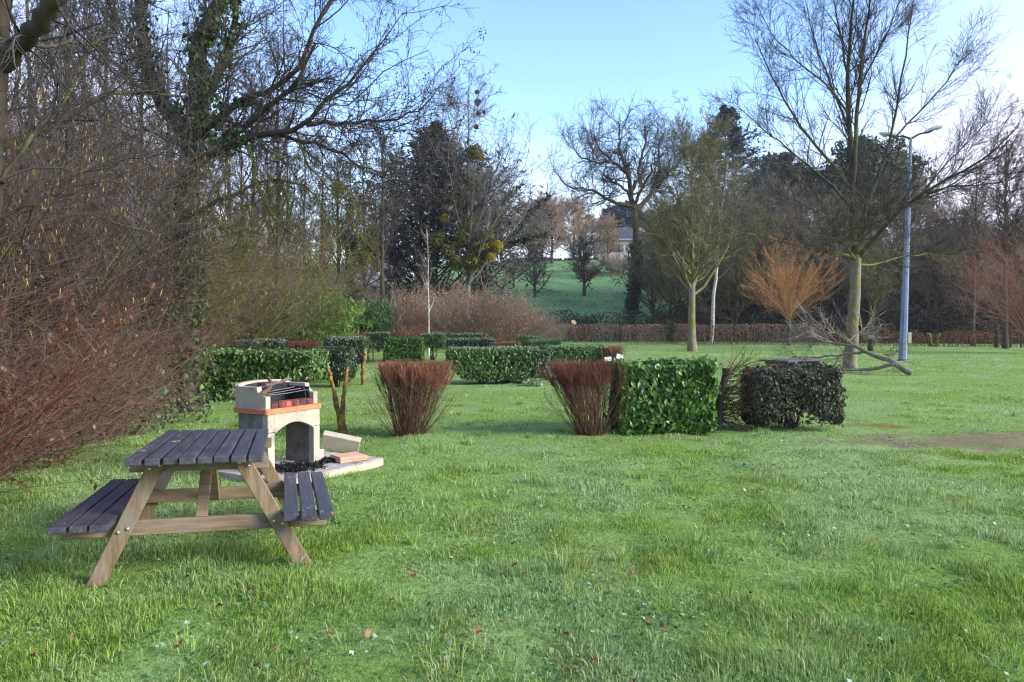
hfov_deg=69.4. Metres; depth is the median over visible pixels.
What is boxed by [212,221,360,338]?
hazel shrub
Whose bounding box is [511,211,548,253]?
tan tree
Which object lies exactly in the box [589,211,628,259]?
tan tree
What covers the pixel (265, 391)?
firewood stick
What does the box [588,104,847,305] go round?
spruce tree
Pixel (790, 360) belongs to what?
picnic table
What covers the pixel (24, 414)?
dogwood
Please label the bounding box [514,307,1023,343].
bramble bank
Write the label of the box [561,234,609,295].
apple tree
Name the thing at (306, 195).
bare tree
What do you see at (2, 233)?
hazel shrub
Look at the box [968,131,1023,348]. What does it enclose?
bare tree
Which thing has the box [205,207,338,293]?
hazel shrub
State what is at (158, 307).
hazel shrub
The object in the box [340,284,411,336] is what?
tan bush
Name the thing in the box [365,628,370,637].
fallen leaf
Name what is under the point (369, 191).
bare tree
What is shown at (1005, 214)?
bare tree
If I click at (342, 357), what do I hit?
dark bush
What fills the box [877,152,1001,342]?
wood tree
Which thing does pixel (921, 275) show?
wood tree
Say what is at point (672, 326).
ivy bush
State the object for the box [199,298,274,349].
ivy bush
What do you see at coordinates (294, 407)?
barbecue
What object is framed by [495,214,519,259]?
tan tree
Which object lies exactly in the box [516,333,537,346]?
laurel hedge
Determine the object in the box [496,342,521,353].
red shrub
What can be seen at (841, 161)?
evergreen tree
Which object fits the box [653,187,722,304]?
wood tree
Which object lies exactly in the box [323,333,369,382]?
dark hedge
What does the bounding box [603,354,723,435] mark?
laurel hedge
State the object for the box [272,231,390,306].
hazel shrub
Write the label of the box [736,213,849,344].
willow tree
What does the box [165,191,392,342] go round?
hazel shrub
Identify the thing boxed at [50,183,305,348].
hazel shrub
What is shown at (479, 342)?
dark hedge
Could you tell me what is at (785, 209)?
wood tree
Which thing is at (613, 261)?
tan bush
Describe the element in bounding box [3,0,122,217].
bare tree
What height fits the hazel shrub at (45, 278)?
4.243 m
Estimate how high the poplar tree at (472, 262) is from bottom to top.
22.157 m
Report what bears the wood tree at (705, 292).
on the ground at (566, 288)
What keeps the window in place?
in the house at (622, 243)
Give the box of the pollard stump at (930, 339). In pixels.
[927,333,940,346]
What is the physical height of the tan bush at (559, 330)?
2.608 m
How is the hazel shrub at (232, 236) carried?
on the ground at (566, 288)
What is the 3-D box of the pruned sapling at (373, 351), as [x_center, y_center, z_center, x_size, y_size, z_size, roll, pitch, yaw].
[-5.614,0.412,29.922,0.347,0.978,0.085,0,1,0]
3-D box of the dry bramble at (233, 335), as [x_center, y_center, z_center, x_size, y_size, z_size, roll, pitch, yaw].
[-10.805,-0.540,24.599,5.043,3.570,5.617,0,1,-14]
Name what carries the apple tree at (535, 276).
on the ground at (566, 288)
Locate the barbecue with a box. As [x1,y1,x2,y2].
[234,379,320,471]
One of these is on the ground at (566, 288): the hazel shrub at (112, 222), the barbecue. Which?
the hazel shrub at (112, 222)
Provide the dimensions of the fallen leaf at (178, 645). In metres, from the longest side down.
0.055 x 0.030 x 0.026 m
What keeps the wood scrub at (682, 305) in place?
on the ground at (566, 288)
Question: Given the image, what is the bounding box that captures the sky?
[5,0,1023,263]
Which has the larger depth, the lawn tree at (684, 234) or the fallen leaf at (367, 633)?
the lawn tree at (684, 234)
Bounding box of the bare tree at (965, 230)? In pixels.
[944,161,1011,345]
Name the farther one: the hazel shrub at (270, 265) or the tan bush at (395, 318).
the tan bush at (395, 318)
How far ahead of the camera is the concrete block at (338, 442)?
8.73 m
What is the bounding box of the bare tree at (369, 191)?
[337,134,398,297]
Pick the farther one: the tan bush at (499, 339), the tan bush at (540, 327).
the tan bush at (540, 327)
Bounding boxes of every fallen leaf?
[69,631,77,640]
[173,639,182,648]
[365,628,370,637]
[473,627,482,634]
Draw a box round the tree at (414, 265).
[298,86,597,327]
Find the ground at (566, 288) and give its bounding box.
[0,260,1023,681]
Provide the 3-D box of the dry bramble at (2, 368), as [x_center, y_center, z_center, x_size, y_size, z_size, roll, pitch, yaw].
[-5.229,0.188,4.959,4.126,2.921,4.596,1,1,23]
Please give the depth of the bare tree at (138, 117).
32.71 m
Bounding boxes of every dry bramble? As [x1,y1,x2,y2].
[0,220,201,501]
[0,236,237,450]
[0,263,266,475]
[0,317,55,418]
[75,297,231,423]
[145,311,228,400]
[207,305,253,349]
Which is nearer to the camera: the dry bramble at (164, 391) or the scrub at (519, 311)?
the dry bramble at (164, 391)
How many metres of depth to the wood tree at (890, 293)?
65.24 m
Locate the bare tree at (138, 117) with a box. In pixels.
[89,0,174,225]
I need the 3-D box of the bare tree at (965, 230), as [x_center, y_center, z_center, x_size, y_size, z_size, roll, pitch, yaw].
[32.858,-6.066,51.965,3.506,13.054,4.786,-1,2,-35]
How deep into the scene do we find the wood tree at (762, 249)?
65.40 m
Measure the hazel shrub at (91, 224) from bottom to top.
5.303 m
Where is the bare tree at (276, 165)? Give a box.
[215,20,319,338]
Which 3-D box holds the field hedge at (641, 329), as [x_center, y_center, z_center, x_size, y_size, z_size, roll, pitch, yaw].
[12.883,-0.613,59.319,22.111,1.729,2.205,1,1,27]
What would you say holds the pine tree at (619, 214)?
on the ground at (566, 288)
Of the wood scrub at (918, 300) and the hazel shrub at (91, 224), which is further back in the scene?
the wood scrub at (918, 300)
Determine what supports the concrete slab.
on the ground at (566, 288)
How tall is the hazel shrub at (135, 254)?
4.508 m
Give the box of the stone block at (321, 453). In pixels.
[320,449,324,458]
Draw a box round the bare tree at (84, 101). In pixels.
[19,2,130,210]
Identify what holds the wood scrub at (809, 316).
on the ground at (566, 288)
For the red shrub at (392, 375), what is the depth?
10.06 m
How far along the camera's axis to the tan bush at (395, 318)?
54.73 m
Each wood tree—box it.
[603,216,686,333]
[616,183,715,341]
[645,250,675,310]
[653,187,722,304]
[666,189,761,337]
[695,226,771,341]
[701,154,778,307]
[726,202,821,340]
[740,166,794,338]
[752,168,857,309]
[767,188,803,299]
[772,198,865,324]
[795,184,890,341]
[819,197,846,286]
[836,194,927,320]
[862,165,952,333]
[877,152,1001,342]
[898,209,944,333]
[910,192,996,335]
[928,191,1023,342]
[967,222,1023,294]
[976,157,1023,301]
[981,198,1023,341]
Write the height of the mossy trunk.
0.928 m
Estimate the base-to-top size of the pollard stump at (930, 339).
1.067 m
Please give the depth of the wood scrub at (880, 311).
63.44 m
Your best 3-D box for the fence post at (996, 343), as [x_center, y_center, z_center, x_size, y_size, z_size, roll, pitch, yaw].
[31.873,-0.266,48.608,0.271,1.604,0.273,0,1,0]
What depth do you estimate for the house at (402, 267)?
112.31 m
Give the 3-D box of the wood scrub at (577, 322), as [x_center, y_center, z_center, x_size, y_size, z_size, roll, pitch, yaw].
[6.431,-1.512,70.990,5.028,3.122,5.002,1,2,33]
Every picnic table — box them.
[47,428,334,587]
[759,358,843,376]
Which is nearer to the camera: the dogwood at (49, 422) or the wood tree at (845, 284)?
the dogwood at (49, 422)
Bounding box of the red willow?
[920,213,1023,341]
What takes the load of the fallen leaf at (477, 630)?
on the ground at (566, 288)
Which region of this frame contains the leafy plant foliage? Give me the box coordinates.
[520,377,542,386]
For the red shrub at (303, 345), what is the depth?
24.33 m
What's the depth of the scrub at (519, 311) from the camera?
71.71 m
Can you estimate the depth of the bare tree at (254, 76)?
39.71 m
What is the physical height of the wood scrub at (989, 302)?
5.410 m
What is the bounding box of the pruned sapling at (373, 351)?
[369,340,376,361]
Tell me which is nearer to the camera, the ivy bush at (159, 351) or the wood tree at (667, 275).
the ivy bush at (159, 351)
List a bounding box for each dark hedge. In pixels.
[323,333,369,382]
[364,331,391,351]
[445,336,495,354]
[449,332,487,343]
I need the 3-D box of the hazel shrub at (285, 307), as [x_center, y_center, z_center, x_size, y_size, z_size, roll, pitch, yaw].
[-8.763,-2.050,23.495,8.482,6.270,9.679,0,1,-11]
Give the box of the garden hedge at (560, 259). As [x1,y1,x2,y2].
[522,257,596,260]
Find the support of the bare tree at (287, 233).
on the ground at (566, 288)
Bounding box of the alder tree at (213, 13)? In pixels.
[6,0,509,413]
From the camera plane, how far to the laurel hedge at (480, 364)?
18.87 m
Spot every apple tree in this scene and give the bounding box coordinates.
[499,249,531,287]
[510,240,553,296]
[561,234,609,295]
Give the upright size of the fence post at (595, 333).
1.722 m
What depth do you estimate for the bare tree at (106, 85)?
21.81 m
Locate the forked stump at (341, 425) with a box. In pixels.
[325,366,348,433]
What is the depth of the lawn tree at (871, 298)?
41.42 m
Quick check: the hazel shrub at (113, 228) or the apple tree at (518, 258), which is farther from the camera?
the apple tree at (518, 258)
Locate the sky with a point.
(553, 55)
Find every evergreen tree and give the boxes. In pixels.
[732,156,790,230]
[741,151,818,220]
[805,129,941,293]
[910,219,1002,337]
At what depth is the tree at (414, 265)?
60.11 m
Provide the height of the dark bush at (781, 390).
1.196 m
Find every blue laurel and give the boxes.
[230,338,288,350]
[526,347,557,383]
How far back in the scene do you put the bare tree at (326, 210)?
54.69 m
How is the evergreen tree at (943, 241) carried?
on the ground at (566, 288)
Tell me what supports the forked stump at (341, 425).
on the ground at (566, 288)
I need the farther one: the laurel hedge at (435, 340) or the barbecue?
the laurel hedge at (435, 340)
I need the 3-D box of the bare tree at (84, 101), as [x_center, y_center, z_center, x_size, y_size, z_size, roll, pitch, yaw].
[-16.215,-6.903,28.412,5.688,15.879,7.076,0,1,1]
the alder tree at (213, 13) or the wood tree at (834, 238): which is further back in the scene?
the wood tree at (834, 238)
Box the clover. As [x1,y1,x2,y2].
[0,429,1023,681]
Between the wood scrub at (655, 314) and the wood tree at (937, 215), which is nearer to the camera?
the wood tree at (937, 215)
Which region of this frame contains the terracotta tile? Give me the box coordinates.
[330,451,369,462]
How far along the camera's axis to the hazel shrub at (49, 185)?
14.19 m
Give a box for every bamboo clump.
[271,275,365,343]
[318,291,400,342]
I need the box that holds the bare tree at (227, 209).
[175,32,269,246]
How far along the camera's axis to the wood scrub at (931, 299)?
72.08 m
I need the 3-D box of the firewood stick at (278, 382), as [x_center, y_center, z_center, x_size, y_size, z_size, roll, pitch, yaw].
[-2.436,0.432,7.730,0.060,0.096,0.298,1,2,44]
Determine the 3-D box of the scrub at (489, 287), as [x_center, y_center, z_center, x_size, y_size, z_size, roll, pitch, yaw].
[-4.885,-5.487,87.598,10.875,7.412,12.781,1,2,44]
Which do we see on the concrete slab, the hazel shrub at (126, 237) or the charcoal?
the charcoal
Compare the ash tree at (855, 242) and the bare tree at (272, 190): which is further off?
the bare tree at (272, 190)
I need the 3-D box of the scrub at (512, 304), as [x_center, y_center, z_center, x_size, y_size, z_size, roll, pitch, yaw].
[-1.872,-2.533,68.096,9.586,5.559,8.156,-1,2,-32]
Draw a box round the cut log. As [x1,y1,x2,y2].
[567,320,575,332]
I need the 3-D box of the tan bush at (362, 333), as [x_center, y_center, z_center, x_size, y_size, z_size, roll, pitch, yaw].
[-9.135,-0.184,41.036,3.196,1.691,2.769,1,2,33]
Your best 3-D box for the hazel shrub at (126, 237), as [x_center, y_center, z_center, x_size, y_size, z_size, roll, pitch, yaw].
[-8.220,-1.190,14.004,5.311,4.957,7.385,0,1,6]
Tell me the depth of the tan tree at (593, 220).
148.69 m
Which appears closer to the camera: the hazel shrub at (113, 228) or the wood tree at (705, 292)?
the hazel shrub at (113, 228)
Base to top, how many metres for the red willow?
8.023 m
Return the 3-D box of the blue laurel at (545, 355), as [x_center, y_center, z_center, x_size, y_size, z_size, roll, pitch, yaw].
[0.630,0.642,19.224,1.032,1.036,0.893,0,1,-21]
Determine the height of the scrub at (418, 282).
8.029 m
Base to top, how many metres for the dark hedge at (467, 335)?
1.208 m
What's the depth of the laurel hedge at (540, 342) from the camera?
26.84 m
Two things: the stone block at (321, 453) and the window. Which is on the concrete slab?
the stone block at (321, 453)
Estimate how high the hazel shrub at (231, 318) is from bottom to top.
5.452 m
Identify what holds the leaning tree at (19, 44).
on the ground at (566, 288)
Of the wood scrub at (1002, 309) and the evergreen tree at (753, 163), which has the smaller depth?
the wood scrub at (1002, 309)
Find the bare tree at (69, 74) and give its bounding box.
[9,0,178,216]
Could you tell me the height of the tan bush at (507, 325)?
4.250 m
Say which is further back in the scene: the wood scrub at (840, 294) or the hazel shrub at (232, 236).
the wood scrub at (840, 294)
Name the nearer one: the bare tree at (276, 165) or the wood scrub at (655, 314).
the bare tree at (276, 165)
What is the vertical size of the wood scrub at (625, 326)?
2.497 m
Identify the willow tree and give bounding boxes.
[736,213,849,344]
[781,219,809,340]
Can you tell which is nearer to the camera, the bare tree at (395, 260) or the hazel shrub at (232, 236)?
the hazel shrub at (232, 236)
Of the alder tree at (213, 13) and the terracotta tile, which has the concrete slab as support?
the terracotta tile
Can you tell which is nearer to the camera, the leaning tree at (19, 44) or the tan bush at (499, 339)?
the leaning tree at (19, 44)
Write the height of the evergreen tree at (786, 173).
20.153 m
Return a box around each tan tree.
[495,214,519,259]
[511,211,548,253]
[513,187,564,256]
[524,196,584,263]
[548,189,607,257]
[564,209,606,255]
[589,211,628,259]
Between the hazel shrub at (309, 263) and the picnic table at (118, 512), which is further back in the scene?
the hazel shrub at (309, 263)
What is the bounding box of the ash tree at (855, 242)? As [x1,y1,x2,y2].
[688,0,1023,368]
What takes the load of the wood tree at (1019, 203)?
on the ground at (566, 288)
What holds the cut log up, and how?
on the bramble bank
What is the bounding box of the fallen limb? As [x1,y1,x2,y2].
[761,296,922,375]
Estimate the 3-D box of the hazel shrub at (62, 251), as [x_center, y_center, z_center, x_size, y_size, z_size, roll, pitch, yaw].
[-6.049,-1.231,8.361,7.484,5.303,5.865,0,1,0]
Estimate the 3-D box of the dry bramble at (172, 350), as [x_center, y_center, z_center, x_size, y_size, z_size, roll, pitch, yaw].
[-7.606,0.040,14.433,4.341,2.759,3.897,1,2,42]
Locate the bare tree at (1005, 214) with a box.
[979,103,1023,245]
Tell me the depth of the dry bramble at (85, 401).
8.24 m
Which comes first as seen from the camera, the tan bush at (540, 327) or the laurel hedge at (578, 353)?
the laurel hedge at (578, 353)
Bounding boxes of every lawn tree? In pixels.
[613,90,781,351]
[842,222,901,350]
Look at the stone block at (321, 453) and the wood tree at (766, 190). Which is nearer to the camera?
the stone block at (321, 453)
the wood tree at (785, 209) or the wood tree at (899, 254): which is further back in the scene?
the wood tree at (785, 209)
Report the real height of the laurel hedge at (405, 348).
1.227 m
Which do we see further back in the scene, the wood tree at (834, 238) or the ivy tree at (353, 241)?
the wood tree at (834, 238)
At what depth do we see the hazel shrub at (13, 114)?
8.22 m
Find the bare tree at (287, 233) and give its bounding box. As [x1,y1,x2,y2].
[258,120,331,259]
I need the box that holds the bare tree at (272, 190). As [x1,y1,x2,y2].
[249,144,292,261]
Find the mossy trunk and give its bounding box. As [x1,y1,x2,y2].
[360,350,366,384]
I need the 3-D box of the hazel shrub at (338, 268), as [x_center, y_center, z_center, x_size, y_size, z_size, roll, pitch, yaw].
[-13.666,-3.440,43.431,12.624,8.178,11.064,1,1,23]
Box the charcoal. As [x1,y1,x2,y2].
[260,456,335,474]
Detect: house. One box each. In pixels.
[375,245,424,280]
[591,227,652,259]
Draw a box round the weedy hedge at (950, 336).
[820,328,1023,346]
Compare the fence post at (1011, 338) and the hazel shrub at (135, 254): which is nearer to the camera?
the hazel shrub at (135, 254)
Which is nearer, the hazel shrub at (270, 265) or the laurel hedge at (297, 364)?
the laurel hedge at (297, 364)
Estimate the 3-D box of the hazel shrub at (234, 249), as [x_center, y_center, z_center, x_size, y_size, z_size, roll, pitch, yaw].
[-11.049,-2.640,24.639,8.210,7.425,10.478,-1,2,-32]
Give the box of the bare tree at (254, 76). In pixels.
[218,40,306,267]
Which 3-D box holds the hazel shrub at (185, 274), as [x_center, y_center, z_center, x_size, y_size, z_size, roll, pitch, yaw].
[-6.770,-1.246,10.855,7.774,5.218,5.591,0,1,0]
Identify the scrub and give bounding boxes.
[369,276,461,336]
[370,265,453,297]
[439,272,528,302]
[473,290,532,337]
[503,293,543,339]
[555,310,598,339]
[606,317,644,339]
[634,301,700,339]
[670,288,763,338]
[676,302,743,339]
[702,299,774,340]
[740,299,808,339]
[772,295,846,340]
[774,279,872,326]
[795,293,884,341]
[828,295,922,341]
[866,289,958,341]
[898,282,977,338]
[909,286,1000,342]
[941,281,1023,342]
[951,284,1023,342]
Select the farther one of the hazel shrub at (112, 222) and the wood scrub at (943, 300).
the wood scrub at (943, 300)
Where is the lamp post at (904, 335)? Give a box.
[879,124,945,360]
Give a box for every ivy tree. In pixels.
[324,138,409,307]
[449,154,580,332]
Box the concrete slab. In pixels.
[218,451,382,483]
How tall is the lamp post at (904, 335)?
10.009 m
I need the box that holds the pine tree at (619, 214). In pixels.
[599,199,647,226]
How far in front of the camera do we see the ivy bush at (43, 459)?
7.90 m
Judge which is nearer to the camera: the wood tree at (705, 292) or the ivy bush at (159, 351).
the ivy bush at (159, 351)
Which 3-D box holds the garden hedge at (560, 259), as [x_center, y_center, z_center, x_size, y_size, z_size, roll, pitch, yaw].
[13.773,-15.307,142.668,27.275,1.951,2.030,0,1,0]
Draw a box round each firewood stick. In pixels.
[260,376,271,396]
[265,377,291,387]
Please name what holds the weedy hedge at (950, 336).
on the ground at (566, 288)
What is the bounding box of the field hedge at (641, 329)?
[546,323,820,344]
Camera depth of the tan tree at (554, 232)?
126.90 m
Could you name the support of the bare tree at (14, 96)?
on the ground at (566, 288)
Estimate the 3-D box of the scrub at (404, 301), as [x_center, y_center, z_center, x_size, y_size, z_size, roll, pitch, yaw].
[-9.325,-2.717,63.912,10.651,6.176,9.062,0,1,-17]
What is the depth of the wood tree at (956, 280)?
57.51 m
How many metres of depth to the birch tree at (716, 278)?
59.81 m
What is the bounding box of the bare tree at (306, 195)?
[271,131,343,290]
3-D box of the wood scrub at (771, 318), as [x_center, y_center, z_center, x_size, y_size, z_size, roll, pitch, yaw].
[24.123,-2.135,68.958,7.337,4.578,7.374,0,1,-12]
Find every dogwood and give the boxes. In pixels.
[0,104,246,502]
[0,234,177,453]
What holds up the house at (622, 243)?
on the ground at (566, 288)
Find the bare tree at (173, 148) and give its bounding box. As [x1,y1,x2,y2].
[89,0,247,228]
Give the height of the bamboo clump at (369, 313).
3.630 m
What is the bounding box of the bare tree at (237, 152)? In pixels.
[208,128,272,252]
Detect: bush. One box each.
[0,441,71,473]
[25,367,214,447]
[131,272,173,403]
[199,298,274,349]
[314,341,360,386]
[323,329,371,344]
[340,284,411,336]
[346,278,467,336]
[387,280,490,345]
[390,321,441,349]
[419,276,531,337]
[457,286,549,342]
[480,332,504,342]
[495,302,559,346]
[536,313,573,340]
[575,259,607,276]
[597,247,628,274]
[663,319,677,341]
[712,329,771,432]
[733,354,848,428]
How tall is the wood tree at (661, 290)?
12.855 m
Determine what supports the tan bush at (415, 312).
on the ground at (566, 288)
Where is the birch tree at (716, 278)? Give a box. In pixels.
[699,128,756,342]
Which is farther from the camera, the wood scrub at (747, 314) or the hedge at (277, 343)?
the wood scrub at (747, 314)
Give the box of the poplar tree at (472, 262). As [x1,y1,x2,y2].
[420,58,573,319]
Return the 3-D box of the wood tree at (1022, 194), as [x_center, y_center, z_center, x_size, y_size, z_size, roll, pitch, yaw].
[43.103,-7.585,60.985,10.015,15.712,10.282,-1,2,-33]
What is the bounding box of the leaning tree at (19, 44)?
[0,0,266,332]
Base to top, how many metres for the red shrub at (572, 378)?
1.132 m
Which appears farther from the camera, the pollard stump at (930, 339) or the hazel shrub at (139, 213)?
the pollard stump at (930, 339)
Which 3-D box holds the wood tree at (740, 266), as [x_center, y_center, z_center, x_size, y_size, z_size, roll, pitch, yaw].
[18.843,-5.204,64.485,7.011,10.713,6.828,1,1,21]
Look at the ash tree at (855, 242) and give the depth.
24.75 m
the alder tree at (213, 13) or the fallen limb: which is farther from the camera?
the fallen limb
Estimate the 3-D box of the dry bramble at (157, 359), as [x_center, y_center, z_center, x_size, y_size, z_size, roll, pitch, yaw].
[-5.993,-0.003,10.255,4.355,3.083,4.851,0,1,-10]
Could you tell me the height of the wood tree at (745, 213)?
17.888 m
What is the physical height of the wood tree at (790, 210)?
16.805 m
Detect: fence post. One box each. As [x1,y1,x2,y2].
[594,323,595,342]
[994,325,998,347]
[1010,327,1011,347]
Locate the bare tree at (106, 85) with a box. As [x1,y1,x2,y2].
[9,0,158,219]
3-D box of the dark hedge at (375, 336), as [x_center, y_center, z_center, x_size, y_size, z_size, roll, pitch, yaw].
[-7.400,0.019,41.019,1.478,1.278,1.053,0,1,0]
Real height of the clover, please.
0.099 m
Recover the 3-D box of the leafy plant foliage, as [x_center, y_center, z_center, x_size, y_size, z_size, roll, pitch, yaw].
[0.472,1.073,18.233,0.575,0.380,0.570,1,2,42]
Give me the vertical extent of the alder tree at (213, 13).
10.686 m
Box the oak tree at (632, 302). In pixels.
[542,93,713,337]
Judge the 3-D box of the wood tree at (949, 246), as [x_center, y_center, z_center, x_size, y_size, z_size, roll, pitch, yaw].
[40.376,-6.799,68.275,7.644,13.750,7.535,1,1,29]
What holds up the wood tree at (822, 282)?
on the ground at (566, 288)
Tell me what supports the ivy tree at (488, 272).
on the ground at (566, 288)
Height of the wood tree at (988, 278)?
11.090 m
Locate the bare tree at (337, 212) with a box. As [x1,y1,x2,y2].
[303,129,366,283]
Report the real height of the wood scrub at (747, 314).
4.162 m
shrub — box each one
[0,33,220,412]
[0,37,310,429]
[0,107,231,397]
[0,155,221,371]
[0,178,225,435]
[0,186,109,392]
[1,90,295,423]
[3,141,223,373]
[3,154,212,330]
[4,154,239,366]
[5,143,128,244]
[7,65,29,149]
[11,158,227,289]
[35,145,326,349]
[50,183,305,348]
[81,146,304,338]
[127,213,345,337]
[135,186,368,348]
[137,206,268,274]
[148,197,272,302]
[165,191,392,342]
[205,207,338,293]
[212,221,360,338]
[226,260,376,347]
[236,228,393,310]
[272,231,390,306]
[284,340,321,349]
[350,358,461,436]
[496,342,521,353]
[532,358,637,435]
[599,345,630,368]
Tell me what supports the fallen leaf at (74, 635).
on the ground at (566, 288)
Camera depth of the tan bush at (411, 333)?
43.66 m
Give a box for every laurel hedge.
[200,341,329,402]
[382,335,424,361]
[419,331,445,359]
[445,343,542,383]
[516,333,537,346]
[526,336,561,358]
[543,341,607,373]
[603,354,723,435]
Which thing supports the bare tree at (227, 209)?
on the ground at (566, 288)
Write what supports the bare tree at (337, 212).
on the ground at (566, 288)
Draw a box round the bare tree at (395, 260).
[372,149,424,326]
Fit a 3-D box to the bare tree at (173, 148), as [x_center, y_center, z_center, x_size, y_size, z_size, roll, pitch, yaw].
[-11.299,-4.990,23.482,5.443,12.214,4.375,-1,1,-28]
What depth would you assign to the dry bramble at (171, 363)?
12.11 m
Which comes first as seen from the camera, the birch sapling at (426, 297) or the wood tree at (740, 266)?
the birch sapling at (426, 297)
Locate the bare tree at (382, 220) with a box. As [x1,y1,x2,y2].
[343,110,415,331]
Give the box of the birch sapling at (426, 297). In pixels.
[418,224,435,355]
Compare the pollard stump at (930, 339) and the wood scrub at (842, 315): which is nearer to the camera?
the pollard stump at (930, 339)
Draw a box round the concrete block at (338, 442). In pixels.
[320,430,360,452]
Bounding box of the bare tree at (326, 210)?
[296,132,356,287]
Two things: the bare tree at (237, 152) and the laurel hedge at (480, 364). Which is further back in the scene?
the bare tree at (237, 152)
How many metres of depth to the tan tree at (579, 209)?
136.71 m
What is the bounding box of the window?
[613,244,623,251]
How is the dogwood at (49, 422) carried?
on the ground at (566, 288)
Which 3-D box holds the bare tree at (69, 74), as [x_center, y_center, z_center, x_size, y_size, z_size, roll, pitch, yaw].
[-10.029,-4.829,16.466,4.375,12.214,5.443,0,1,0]
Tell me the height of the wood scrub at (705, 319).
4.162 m
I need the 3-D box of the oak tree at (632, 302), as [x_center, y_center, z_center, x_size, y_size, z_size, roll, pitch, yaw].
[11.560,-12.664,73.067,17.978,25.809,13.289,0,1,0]
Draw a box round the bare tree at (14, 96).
[3,0,87,190]
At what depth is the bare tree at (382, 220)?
49.63 m
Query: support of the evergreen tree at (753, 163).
on the ground at (566, 288)
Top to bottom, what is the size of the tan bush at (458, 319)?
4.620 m
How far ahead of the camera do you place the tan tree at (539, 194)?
144.00 m
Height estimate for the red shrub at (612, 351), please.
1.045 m
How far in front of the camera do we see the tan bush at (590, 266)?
111.04 m
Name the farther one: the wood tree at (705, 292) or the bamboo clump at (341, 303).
the wood tree at (705, 292)

